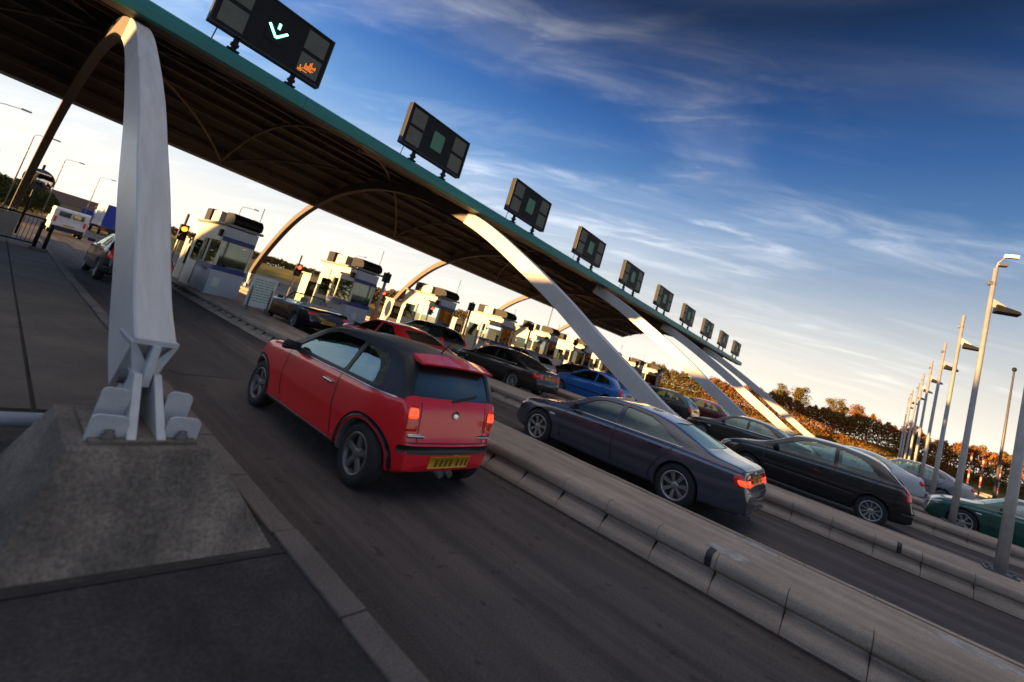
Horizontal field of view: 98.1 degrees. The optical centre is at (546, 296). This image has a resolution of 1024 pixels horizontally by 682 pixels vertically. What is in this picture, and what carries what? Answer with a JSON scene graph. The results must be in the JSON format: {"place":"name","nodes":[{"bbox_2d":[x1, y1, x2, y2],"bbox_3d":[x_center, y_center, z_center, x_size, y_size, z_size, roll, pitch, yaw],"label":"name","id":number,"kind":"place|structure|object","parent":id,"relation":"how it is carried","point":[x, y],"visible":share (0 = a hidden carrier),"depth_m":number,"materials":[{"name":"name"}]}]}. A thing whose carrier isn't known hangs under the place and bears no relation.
{"place":"outdoors","nodes":[
{"label":"outdoors","id":0,"kind":"place"},
{"bbox_2d":[0,227,259,524],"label":"paving","id":1,"kind":"structure","parent":0,"point":[65,331],"depth_m":5.73,"materials":[{"name":"grey concrete"}]},
{"bbox_2d":[0,411,43,426],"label":"barrier rail","id":2,"kind":"object","parent":1,"relation":"on","point":[18,419],"depth_m":3.01,"materials":[{"name":"metal"}]},
{"bbox_2d":[0,206,46,242],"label":"railing","id":3,"kind":"object","parent":1,"relation":"on","point":[9,219],"visible":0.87,"depth_m":15.42,"materials":[{"name":"black metal"}]},
{"bbox_2d":[14,165,54,232],"bbox_3d":[-23.441,-4.425,20.117,0.223,3.350,1.000,11,-8,38],"label":"traffic mirror","id":4,"kind":"object","parent":1,"relation":"on","point":[43,179],"visible":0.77,"depth_m":20.19,"materials":[{"name":"black metal"}]},
{"bbox_2d":[27,222,54,252],"bbox_3d":[-17.698,-2.076,15.571,0.400,0.980,0.480,11,-8,38],"label":"bollard","id":5,"kind":"object","parent":1,"relation":"on","point":[37,237],"visible":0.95,"depth_m":15.49,"materials":[{"name":"black metal"}]},
{"bbox_2d":[7,16,200,444],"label":"arch","id":6,"kind":"structure","parent":1,"relation":"on","point":[132,408],"depth_m":3.48,"materials":[{"name":"paint"}]},
{"bbox_2d":[0,0,741,365],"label":"toll canopy","id":7,"kind":"object","parent":6,"relation":"on","point":[230,110],"visible":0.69,"depth_m":17.79,"materials":[{"name":"metal"}]},
{"bbox_2d":[206,0,335,88],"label":"lane sign","id":8,"kind":"object","parent":7,"relation":"hanging from","point":[281,35],"visible":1,"depth_m":10.50,"materials":[{"name":"black metal"}]},
{"bbox_2d":[397,102,469,179],"bbox_3d":[-3.636,-4.846,14.376,0.215,1.621,2.420,10,-9,38],"label":"lane sign","id":9,"kind":"object","parent":7,"relation":"hanging from","point":[431,138],"visible":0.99,"depth_m":14.20,"materials":[{"name":"black plastic"}]},
{"bbox_2d":[504,178,551,234],"bbox_3d":[-0.773,-3.557,18.203,0.215,1.621,2.420,11,-8,38],"label":"lane sign","id":10,"kind":"object","parent":7,"relation":"hanging from","point":[528,205],"visible":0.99,"depth_m":18.02,"materials":[{"name":"black plastic"}]},
{"bbox_2d":[571,226,605,270],"bbox_3d":[2.084,-2.269,22.034,0.215,1.621,2.420,11,-8,39],"label":"lane sign","id":11,"kind":"object","parent":7,"relation":"hanging from","point":[589,247],"visible":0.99,"depth_m":21.84,"materials":[{"name":"black plastic"}]},
{"bbox_2d":[618,260,644,295],"bbox_3d":[4.928,-0.984,25.877,0.215,1.621,2.420,10,-9,39],"label":"lane sign","id":12,"kind":"object","parent":7,"relation":"hanging from","point":[631,276],"visible":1,"depth_m":25.67,"materials":[{"name":"black plastic"}]},
{"bbox_2d":[653,284,673,314],"bbox_3d":[7.792,0.305,29.703,0.215,1.621,2.420,11,-8,39],"label":"lane sign","id":13,"kind":"object","parent":7,"relation":"hanging from","point":[663,298],"visible":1,"depth_m":29.46,"materials":[{"name":"black plastic"}]},
{"bbox_2d":[679,303,695,329],"bbox_3d":[10.632,1.590,33.547,0.215,1.621,2.420,10,-9,38],"label":"lane sign","id":14,"kind":"object","parent":7,"relation":"hanging from","point":[687,315],"visible":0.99,"depth_m":33.31,"materials":[{"name":"black plastic"}]},
{"bbox_2d":[700,318,714,340],"bbox_3d":[13.494,2.879,37.375,0.215,1.621,2.420,11,-8,39],"label":"lane sign","id":15,"kind":"object","parent":7,"relation":"hanging from","point":[707,327],"visible":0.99,"depth_m":37.12,"materials":[{"name":"black plastic"}]},
{"bbox_2d":[717,330,728,350],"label":"lane sign","id":16,"kind":"object","parent":7,"relation":"hanging from","point":[723,337],"visible":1,"depth_m":40.87,"materials":[{"name":"black plastic"}]},
{"bbox_2d":[0,404,270,587],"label":"plinth","id":17,"kind":"structure","parent":1,"relation":"on","point":[72,504],"depth_m":2.31,"materials":[{"name":"concrete"}]},
{"bbox_2d":[0,525,386,681],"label":"pavement","id":18,"kind":"structure","parent":0,"point":[270,618],"depth_m":1.95,"materials":[{"name":"concrete"}]},
{"bbox_2d":[0,549,286,600],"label":"pavement joint","id":19,"kind":"object","parent":18,"relation":"on","point":[88,583],"visible":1,"depth_m":2.14,"materials":[{"name":"concrete"}]},
{"bbox_2d":[37,213,383,311],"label":"bank","id":20,"kind":"structure","parent":0,"point":[278,273],"depth_m":75.10,"materials":[{"name":"green plant"}]},
{"bbox_2d":[91,206,320,275],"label":"hedge","id":21,"kind":"object","parent":20,"relation":"on","point":[277,262],"visible":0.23,"depth_m":80.54,"materials":[{"name":"green plant"}]},
{"bbox_2d":[0,203,1023,681],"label":"road","id":22,"kind":"structure","parent":0,"point":[480,575],"depth_m":3.75,"materials":[{"name":"grey asphalt"}]},
{"bbox_2d":[0,172,60,214],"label":"hedge","id":23,"kind":"object","parent":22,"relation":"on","point":[38,201],"visible":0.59,"depth_m":62.28,"materials":[{"name":"green plant"}]},
{"bbox_2d":[43,205,90,239],"bbox_3d":[-34.981,-5.400,32.297,4.430,1.860,1.790,11,-8,38],"label":"van","id":24,"kind":"object","parent":22,"relation":"on","point":[74,223],"visible":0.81,"depth_m":31.01,"materials":[{"name":"white paint"}]},
{"bbox_2d":[87,203,115,234],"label":"lorry","id":25,"kind":"object","parent":22,"relation":"on","point":[103,217],"visible":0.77,"depth_m":56.48,"materials":[{"name":"paint"}]},
{"bbox_2d":[100,205,115,229],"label":"rear door","id":26,"kind":"structure","parent":25,"relation":"in","point":[109,220],"depth_m":56.18,"materials":[{"name":"metal"}]},
{"bbox_2d":[82,234,173,279],"bbox_3d":[-14.073,-1.250,14.933,4.301,1.512,2.073,11,-8,38],"label":"hatchback","id":27,"kind":"object","parent":22,"relation":"on","point":[98,258],"visible":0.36,"depth_m":13.50,"materials":[{"name":"paint"}]},
{"bbox_2d":[164,342,243,378],"bbox_3d":[-5.881,0.993,7.271,2.545,0.001,1.094,11,-8,38],"label":"road patch","id":28,"kind":"object","parent":22,"relation":"on","point":[189,359],"visible":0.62,"depth_m":7.08,"materials":[{"name":"grey asphalt"}]},
{"bbox_2d":[34,235,428,681],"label":"kerb","id":29,"kind":"structure","parent":22,"relation":"on","point":[391,661],"depth_m":2.58,"materials":[{"name":"grey concrete"}]},
{"bbox_2d":[264,291,347,329],"bbox_3d":[-9.099,0.538,16.672,4.105,1.247,2.036,11,-8,38],"label":"roadster","id":30,"kind":"object","parent":22,"relation":"on","point":[297,314],"visible":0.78,"depth_m":15.51,"materials":[{"name":"paint"}]},
{"bbox_2d":[248,327,493,486],"bbox_3d":[-2.267,1.019,5.631,3.683,1.572,1.894,11,-8,38],"label":"hatchback","id":31,"kind":"object","parent":22,"relation":"on","point":[371,406],"visible":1,"depth_m":4.57,"materials":[{"name":"red paint"}]},
{"bbox_2d":[340,319,457,355],"bbox_3d":[-4.562,1.424,13.309,4.545,1.292,2.112,11,-8,38],"label":"coupe","id":32,"kind":"object","parent":22,"relation":"on","point":[401,330],"visible":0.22,"depth_m":12.82,"materials":[{"name":"paint"}]},
{"bbox_2d":[401,320,465,352],"bbox_3d":[-5.569,1.870,20.402,4.301,1.512,2.073,11,-8,38],"label":"hatchback","id":33,"kind":"object","parent":22,"relation":"on","point":[446,336],"visible":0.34,"depth_m":19.43,"materials":[{"name":"paint"}]},
{"bbox_2d":[455,345,559,394],"bbox_3d":[-1.631,2.665,17.026,4.636,1.396,2.070,11,-8,38],"label":"saloon car","id":34,"kind":"object","parent":22,"relation":"on","point":[513,367],"visible":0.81,"depth_m":15.94,"materials":[{"name":"paint"}]},
{"bbox_2d":[171,289,860,681],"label":"road edge line","id":35,"kind":"object","parent":22,"relation":"on","point":[657,567],"visible":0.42,"depth_m":4.18,"materials":[{"name":"paint"}]},
{"bbox_2d":[506,346,555,372],"bbox_3d":[-1.495,3.369,23.063,4.301,1.512,2.073,11,-8,38],"label":"hatchback","id":36,"kind":"object","parent":22,"relation":"on","point":[545,361],"visible":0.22,"depth_m":22.18,"materials":[{"name":"paint"}]},
{"bbox_2d":[554,363,606,380],"bbox_3d":[1.805,4.814,26.732,4.545,1.421,2.112,11,-8,38],"label":"saloon car","id":37,"kind":"object","parent":22,"relation":"on","point":[567,368],"visible":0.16,"depth_m":26.49,"materials":[{"name":"paint"}]},
{"bbox_2d":[555,369,634,400],"bbox_3d":[2.039,4.046,20.043,4.000,1.482,2.010,11,-8,38],"label":"hatchback","id":38,"kind":"object","parent":22,"relation":"on","point":[584,382],"visible":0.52,"depth_m":19.28,"materials":[{"name":"paint"}]},
{"bbox_2d":[171,277,1023,681],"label":"kerb","id":39,"kind":"structure","parent":22,"relation":"on","point":[831,635],"depth_m":4.15,"materials":[{"name":"concrete"}]},
{"bbox_2d":[171,214,189,259],"bbox_3d":[-15.247,-2.101,18.312,0.448,2.770,0.300,11,-8,38],"label":"traffic light","id":40,"kind":"object","parent":39,"relation":"on","point":[182,232],"visible":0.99,"depth_m":18.36,"materials":[{"name":"black metal"}]},
{"bbox_2d":[171,272,1023,681],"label":"island top","id":41,"kind":"structure","parent":39,"relation":"on","point":[897,624],"depth_m":4.41,"materials":[{"name":"concrete"}]},
{"bbox_2d":[172,236,205,278],"bbox_3d":[-15.073,-1.565,18.777,1.100,1.790,0.720,11,-8,38],"label":"ticket machine","id":42,"kind":"object","parent":41,"relation":"on","point":[184,253],"visible":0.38,"depth_m":18.48,"materials":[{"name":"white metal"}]},
{"bbox_2d":[178,208,264,299],"bbox_3d":[-12.406,-1.922,16.925,3.500,3.500,1.280,11,-8,38],"label":"toll booth","id":43,"kind":"object","parent":41,"relation":"on","point":[219,266],"visible":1,"depth_m":16.03,"materials":[{"name":"white metal"}]},
{"bbox_2d":[203,239,221,263],"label":"serving window","id":44,"kind":"structure","parent":43,"relation":"in","point":[214,245],"depth_m":15.96,"materials":[{"name":"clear glass"}]},
{"bbox_2d":[216,241,251,271],"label":"front window","id":45,"kind":"structure","parent":43,"relation":"in","point":[232,256],"depth_m":15.89,"materials":[{"name":"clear glass"}]},
{"bbox_2d":[239,274,278,314],"bbox_3d":[-9.222,-0.069,14.293,0.600,1.120,0.780,12,-8,33],"label":"notice board","id":46,"kind":"object","parent":41,"relation":"on","point":[261,292],"visible":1,"depth_m":14.26,"materials":[{"name":"metal"}]},
{"bbox_2d":[705,541,751,563],"bbox_3d":[1.762,2.498,4.333,0.455,0.015,0.257,11,-8,38],"label":"mortar patch","id":47,"kind":"object","parent":41,"relation":"on","point":[731,554],"visible":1,"depth_m":4.30,"materials":[{"name":"concrete"}]},
{"bbox_2d":[736,536,779,557],"bbox_3d":[2.274,2.701,4.789,0.459,0.015,0.169,11,-8,38],"label":"mortar patch","id":48,"kind":"object","parent":41,"relation":"on","point":[757,546],"visible":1,"depth_m":4.75,"materials":[{"name":"concrete"}]},
{"bbox_2d":[932,631,1023,676],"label":"mortar patch","id":49,"kind":"object","parent":41,"relation":"on","point":[968,648],"visible":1,"depth_m":3.62,"materials":[{"name":"concrete"}]},
{"bbox_2d":[239,286,1023,619],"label":"kerb","id":50,"kind":"structure","parent":22,"relation":"on","point":[1001,596],"depth_m":7.10,"materials":[{"name":"concrete"}]},
{"bbox_2d":[241,285,1023,590],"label":"island top","id":51,"kind":"structure","parent":50,"relation":"on","point":[927,548],"depth_m":7.69,"materials":[{"name":"concrete"}]},
{"bbox_2d":[294,271,318,302],"bbox_3d":[-12.196,-0.267,22.643,1.100,1.790,0.720,11,-8,38],"label":"ticket machine","id":52,"kind":"object","parent":51,"relation":"on","point":[308,283],"visible":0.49,"depth_m":22.38,"materials":[{"name":"beige metal"}]},
{"bbox_2d":[310,251,383,323],"bbox_3d":[-9.354,-0.667,20.675,3.500,3.653,1.280,11,-8,38],"label":"toll booth","id":53,"kind":"object","parent":51,"relation":"on","point":[352,290],"visible":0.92,"depth_m":19.87,"materials":[{"name":"white metal"}]},
{"bbox_2d":[334,279,353,300],"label":"serving window","id":54,"kind":"structure","parent":53,"relation":"in","point":[344,288],"depth_m":19.69,"materials":[{"name":"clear glass"}]},
{"bbox_2d":[350,282,373,306],"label":"front window","id":55,"kind":"structure","parent":53,"relation":"in","point":[362,293],"depth_m":19.64,"materials":[{"name":"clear glass"}]},
{"bbox_2d":[369,272,391,319],"bbox_3d":[-6.955,0.269,18.317,0.240,2.670,0.260,11,-8,38],"label":"traffic light","id":56,"kind":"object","parent":51,"relation":"on","point":[386,277],"depth_m":18.31,"materials":[{"name":"black metal"}]},
{"bbox_2d":[981,389,1023,581],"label":"lamp post","id":57,"kind":"object","parent":51,"relation":"on","point":[1002,553],"visible":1,"depth_m":7.20,"materials":[{"name":"black metal"}]},
{"bbox_2d":[243,293,1023,620],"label":"road edge line","id":58,"kind":"object","parent":22,"relation":"on","point":[853,549],"visible":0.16,"depth_m":6.94,"materials":[{"name":"paint"}]},
{"bbox_2d":[517,396,765,518],"bbox_3d":[1.536,2.567,8.129,4.545,1.292,2.112,11,-8,38],"label":"saloon car","id":59,"kind":"object","parent":22,"relation":"on","point":[673,458],"visible":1,"depth_m":7.13,"materials":[{"name":"paint"}]},
{"bbox_2d":[365,316,926,512],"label":"kerb","id":60,"kind":"structure","parent":22,"relation":"on","point":[915,505],"depth_m":15.47,"materials":[{"name":"concrete"}]},
{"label":"island top","id":61,"kind":"structure","parent":60,"relation":"on","visible":0},
{"bbox_2d":[462,304,516,348],"bbox_3d":[-3.802,2.061,28.511,3.500,3.311,1.280,11,-8,38],"label":"toll booth","id":62,"kind":"object","parent":61,"relation":"on","point":[487,325],"visible":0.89,"depth_m":27.88,"materials":[{"name":"white metal"}]},
{"bbox_2d":[483,324,500,341],"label":"serving window","id":63,"kind":"structure","parent":62,"relation":"in","point":[491,332],"depth_m":27.55,"materials":[{"name":"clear glass"}]},
{"bbox_2d":[923,315,978,498],"bbox_3d":[15.132,4.135,16.421,0.814,7.050,0.400,10,-9,44],"label":"lamp post","id":64,"kind":"object","parent":61,"relation":"on","point":[965,344],"visible":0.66,"depth_m":16.51,"materials":[{"name":"black metal"}]},
{"bbox_2d":[635,387,699,419],"bbox_3d":[5.943,5.591,23.624,4.301,1.512,2.073,11,-8,38],"label":"hatchback","id":65,"kind":"object","parent":22,"relation":"on","point":[685,407],"visible":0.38,"depth_m":22.31,"materials":[{"name":"paint"}]},
{"bbox_2d":[671,398,730,418],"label":"hatchback","id":66,"kind":"object","parent":22,"relation":"on","point":[721,412],"visible":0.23,"depth_m":26.11,"materials":[{"name":"paint"}]},
{"bbox_2d":[686,415,815,455],"bbox_3d":[7.564,5.273,16.676,4.545,1.421,2.112,11,-8,38],"label":"saloon car","id":67,"kind":"object","parent":22,"relation":"on","point":[720,429],"visible":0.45,"depth_m":16.34,"materials":[{"name":"paint"}]},
{"bbox_2d":[543,389,1023,568],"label":"kerb","id":68,"kind":"structure","parent":22,"relation":"on","point":[979,544],"depth_m":10.73,"materials":[{"name":"concrete"}]},
{"bbox_2d":[365,320,1023,551],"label":"island top","id":69,"kind":"structure","parent":68,"relation":"on","point":[936,519],"depth_m":11.22,"materials":[{"name":"concrete"}]},
{"bbox_2d":[380,297,402,321],"bbox_3d":[-9.320,1.030,26.508,1.100,1.790,0.720,11,-8,38],"label":"ticket machine","id":70,"kind":"object","parent":69,"relation":"on","point":[391,309],"visible":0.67,"depth_m":26.28,"materials":[{"name":"beige metal"}]},
{"bbox_2d":[396,281,460,327],"bbox_3d":[-6.619,0.557,24.670,3.500,3.743,1.280,11,-8,38],"label":"toll booth","id":71,"kind":"object","parent":69,"relation":"on","point":[424,301],"visible":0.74,"depth_m":24.04,"materials":[{"name":"white metal"}]},
{"bbox_2d":[420,305,438,321],"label":"serving window","id":72,"kind":"structure","parent":71,"relation":"in","point":[429,313],"depth_m":23.70,"materials":[{"name":"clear glass"}]},
{"bbox_2d":[436,309,452,326],"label":"front window","id":73,"kind":"structure","parent":71,"relation":"in","point":[444,317],"depth_m":23.64,"materials":[{"name":"brown glass"}]},
{"bbox_2d":[940,254,1021,527],"bbox_3d":[11.840,2.417,11.939,0.813,7.480,0.400,12,-8,34],"label":"lamp post","id":74,"kind":"object","parent":69,"relation":"on","point":[999,308],"visible":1,"depth_m":11.99,"materials":[{"name":"black metal"}]},
{"bbox_2d":[802,441,823,447],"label":"plinth","id":75,"kind":"structure","parent":22,"relation":"on","point":[809,443],"depth_m":33.06,"materials":[{"name":"concrete"}]},
{"bbox_2d":[557,315,820,444],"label":"arch","id":76,"kind":"structure","parent":75,"relation":"on","point":[775,406],"depth_m":37.22,"materials":[{"name":"metal"}]},
{"bbox_2d":[721,435,914,525],"bbox_3d":[6.688,4.329,11.333,4.301,1.512,2.073,11,-8,38],"label":"hatchback","id":77,"kind":"object","parent":22,"relation":"on","point":[880,495],"visible":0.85,"depth_m":10.35,"materials":[{"name":"paint"}]},
{"bbox_2d":[737,423,985,498],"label":"kerb","id":78,"kind":"structure","parent":22,"relation":"on","point":[767,432],"depth_m":35.22,"materials":[{"name":"concrete"}]},
{"bbox_2d":[902,383,923,463],"bbox_3d":[28.684,10.246,34.605,0.814,7.050,0.400,12,-8,34],"label":"lamp post","id":79,"kind":"object","parent":78,"relation":"on","point":[910,428],"visible":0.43,"depth_m":34.70,"materials":[{"name":"black metal"}]},
{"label":"island top","id":80,"kind":"structure","parent":78,"relation":"on","visible":0},
{"bbox_2d":[622,354,644,375],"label":"toll booth","id":81,"kind":"object","parent":80,"relation":"on","point":[632,362],"visible":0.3,"depth_m":43.15,"materials":[{"name":"white metal"}]},
{"bbox_2d":[735,421,991,497],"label":"kerb","id":82,"kind":"structure","parent":22,"relation":"on","point":[858,457],"depth_m":39.23,"materials":[{"name":"concrete"}]},
{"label":"island top","id":83,"kind":"structure","parent":82,"relation":"on","visible":0},
{"bbox_2d":[640,362,663,392],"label":"toll booth","id":84,"kind":"object","parent":83,"relation":"on","point":[649,376],"visible":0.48,"depth_m":47.01,"materials":[{"name":"white metal"}]},
{"bbox_2d":[805,445,925,497],"bbox_3d":[13.263,7.197,18.955,4.545,1.421,2.112,11,-8,38],"label":"saloon car","id":85,"kind":"object","parent":22,"relation":"on","point":[914,485],"visible":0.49,"depth_m":18.02,"materials":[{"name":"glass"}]},
{"bbox_2d":[879,458,961,496],"bbox_3d":[18.072,8.953,22.377,4.301,1.512,2.073,11,-8,38],"label":"hatchback","id":86,"kind":"object","parent":22,"relation":"on","point":[945,481],"visible":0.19,"depth_m":21.14,"materials":[{"name":"paint"}]},
{"bbox_2d":[896,462,974,498],"bbox_3d":[22.353,10.720,26.369,4.545,1.421,2.112,11,-8,38],"label":"saloon car","id":87,"kind":"object","parent":22,"relation":"on","point":[967,491],"visible":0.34,"depth_m":24.66,"materials":[{"name":"paint"}]},
{"bbox_2d":[922,494,1023,547],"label":"saloon car","id":88,"kind":"object","parent":22,"relation":"on","point":[983,516],"visible":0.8,"depth_m":12.24,"materials":[{"name":"paint"}]},
{"bbox_2d":[992,367,1016,497],"bbox_3d":[28.414,8.725,27.563,0.240,8.860,0.240,11,-8,38],"label":"mast","id":89,"kind":"object","parent":22,"relation":"on","point":[1014,370],"visible":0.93,"depth_m":27.50,"materials":[{"name":"black metal"}]},
{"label":"kerb","id":90,"kind":"structure","parent":22,"relation":"on","visible":0},
{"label":"island top","id":91,"kind":"structure","parent":90,"relation":"on","visible":0},
{"bbox_2d":[511,320,560,360],"bbox_3d":[-0.909,3.300,32.383,3.500,3.435,1.280,11,-8,38],"label":"toll booth","id":92,"kind":"object","parent":91,"relation":"on","point":[544,341],"visible":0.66,"depth_m":31.72,"materials":[{"name":"white metal"}]},
{"bbox_2d":[531,339,547,353],"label":"serving window","id":93,"kind":"structure","parent":92,"relation":"in","point":[539,346],"depth_m":31.40,"materials":[{"name":"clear glass"}]},
{"bbox_2d":[919,343,958,479],"bbox_3d":[18.530,5.667,20.980,0.813,7.050,0.400,12,-7,34],"label":"lamp post","id":94,"kind":"object","parent":91,"relation":"on","point":[947,366],"visible":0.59,"depth_m":21.07,"materials":[{"name":"black metal"}]},
{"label":"kerb","id":95,"kind":"structure","parent":22,"relation":"on","visible":0},
{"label":"island top","id":96,"kind":"structure","parent":95,"relation":"on","visible":0},
{"bbox_2d":[552,333,591,367],"bbox_3d":[1.979,4.558,36.254,3.500,3.518,1.280,11,-8,38],"label":"toll booth","id":97,"kind":"object","parent":96,"relation":"on","point":[582,354],"visible":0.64,"depth_m":35.77,"materials":[{"name":"white metal"}]},
{"bbox_2d":[911,360,942,470],"bbox_3d":[21.888,7.185,25.535,0.813,7.050,0.400,11,-8,37],"label":"lamp post","id":98,"kind":"object","parent":96,"relation":"on","point":[932,379],"visible":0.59,"depth_m":25.64,"materials":[{"name":"black metal"}]},
{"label":"kerb","id":99,"kind":"structure","parent":22,"relation":"on","visible":0},
{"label":"island top","id":100,"kind":"structure","parent":99,"relation":"on","visible":0},
{"bbox_2d":[589,344,622,375],"bbox_3d":[4.886,5.752,40.132,3.500,3.736,1.280,11,-8,38],"label":"toll booth","id":101,"kind":"object","parent":100,"relation":"on","point":[596,363],"visible":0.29,"depth_m":39.70,"materials":[{"name":"white metal"}]},
{"bbox_2d":[907,373,932,462],"bbox_3d":[25.268,8.710,30.076,0.814,7.050,0.400,10,-9,43],"label":"lamp post","id":102,"kind":"object","parent":100,"relation":"on","point":[915,421],"visible":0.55,"depth_m":30.22,"materials":[{"name":"black metal"}]},
{"bbox_2d":[0,0,1023,481],"label":"sky","id":103,"kind":"structure","parent":0,"point":[831,186],"materials":[{"name":"blue"}]},
{"bbox_2d":[459,331,1023,499],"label":"bank","id":104,"kind":"structure","parent":0,"point":[974,485],"depth_m":57.31,"materials":[{"name":"green plant"}]},
{"bbox_2d":[786,387,812,415],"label":"tree","id":105,"kind":"object","parent":104,"relation":"on","point":[798,392],"visible":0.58,"depth_m":70.94,"materials":[{"name":"orange plant"}]},
{"bbox_2d":[820,397,852,430],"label":"tree","id":106,"kind":"object","parent":104,"relation":"on","point":[835,406],"visible":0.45,"depth_m":68.55,"materials":[{"name":"orange plant"}]},
{"bbox_3d":[2.960,3.466,10.434,1.784,0.300,1.186,11,-8,38],"label":"plinth","id":107,"kind":"object","parent":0,"visible":0},
{"bbox_2d":[241,182,681,417],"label":"arch","id":108,"kind":"structure","parent":107,"relation":"on","point":[615,362],"depth_m":14.37,"materials":[{"name":"metal"}]},
{"bbox_3d":[8.655,6.036,18.087,1.784,0.300,1.186,11,-8,38],"label":"plinth","id":109,"kind":"object","parent":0,"visible":0},
{"bbox_2d":[377,250,763,432],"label":"arch","id":110,"kind":"structure","parent":109,"relation":"on","point":[697,375],"depth_m":22.65,"materials":[{"name":"metal"}]},
{"bbox_3d":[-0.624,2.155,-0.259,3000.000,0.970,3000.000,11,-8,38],"label":"ground","id":111,"kind":"structure","parent":0,"visible":0},
{"bbox_2d":[16,178,98,212],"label":"building","id":112,"kind":"structure","parent":111,"relation":"on","point":[71,202],"depth_m":87.42,"materials":[{"name":"grey metal"}]},
{"bbox_2d":[330,277,706,397],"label":"hedge","id":113,"kind":"object","parent":111,"relation":"on","point":[690,383],"visible":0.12,"depth_m":72.16,"materials":[{"name":"orange plant"}]},
{"bbox_2d":[699,376,1023,498],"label":"hedge","id":114,"kind":"object","parent":111,"relation":"on","point":[829,418],"visible":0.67,"depth_m":56.48,"materials":[{"name":"orange plant"}]},
{"bbox_3d":[14.350,8.605,25.741,1.784,0.300,1.186,11,-8,38],"label":"plinth","id":115,"kind":"object","parent":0,"visible":0},
{"bbox_2d":[498,289,804,444],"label":"arch","id":116,"kind":"structure","parent":115,"relation":"on","point":[747,395],"depth_m":29.86,"materials":[{"name":"metal"}]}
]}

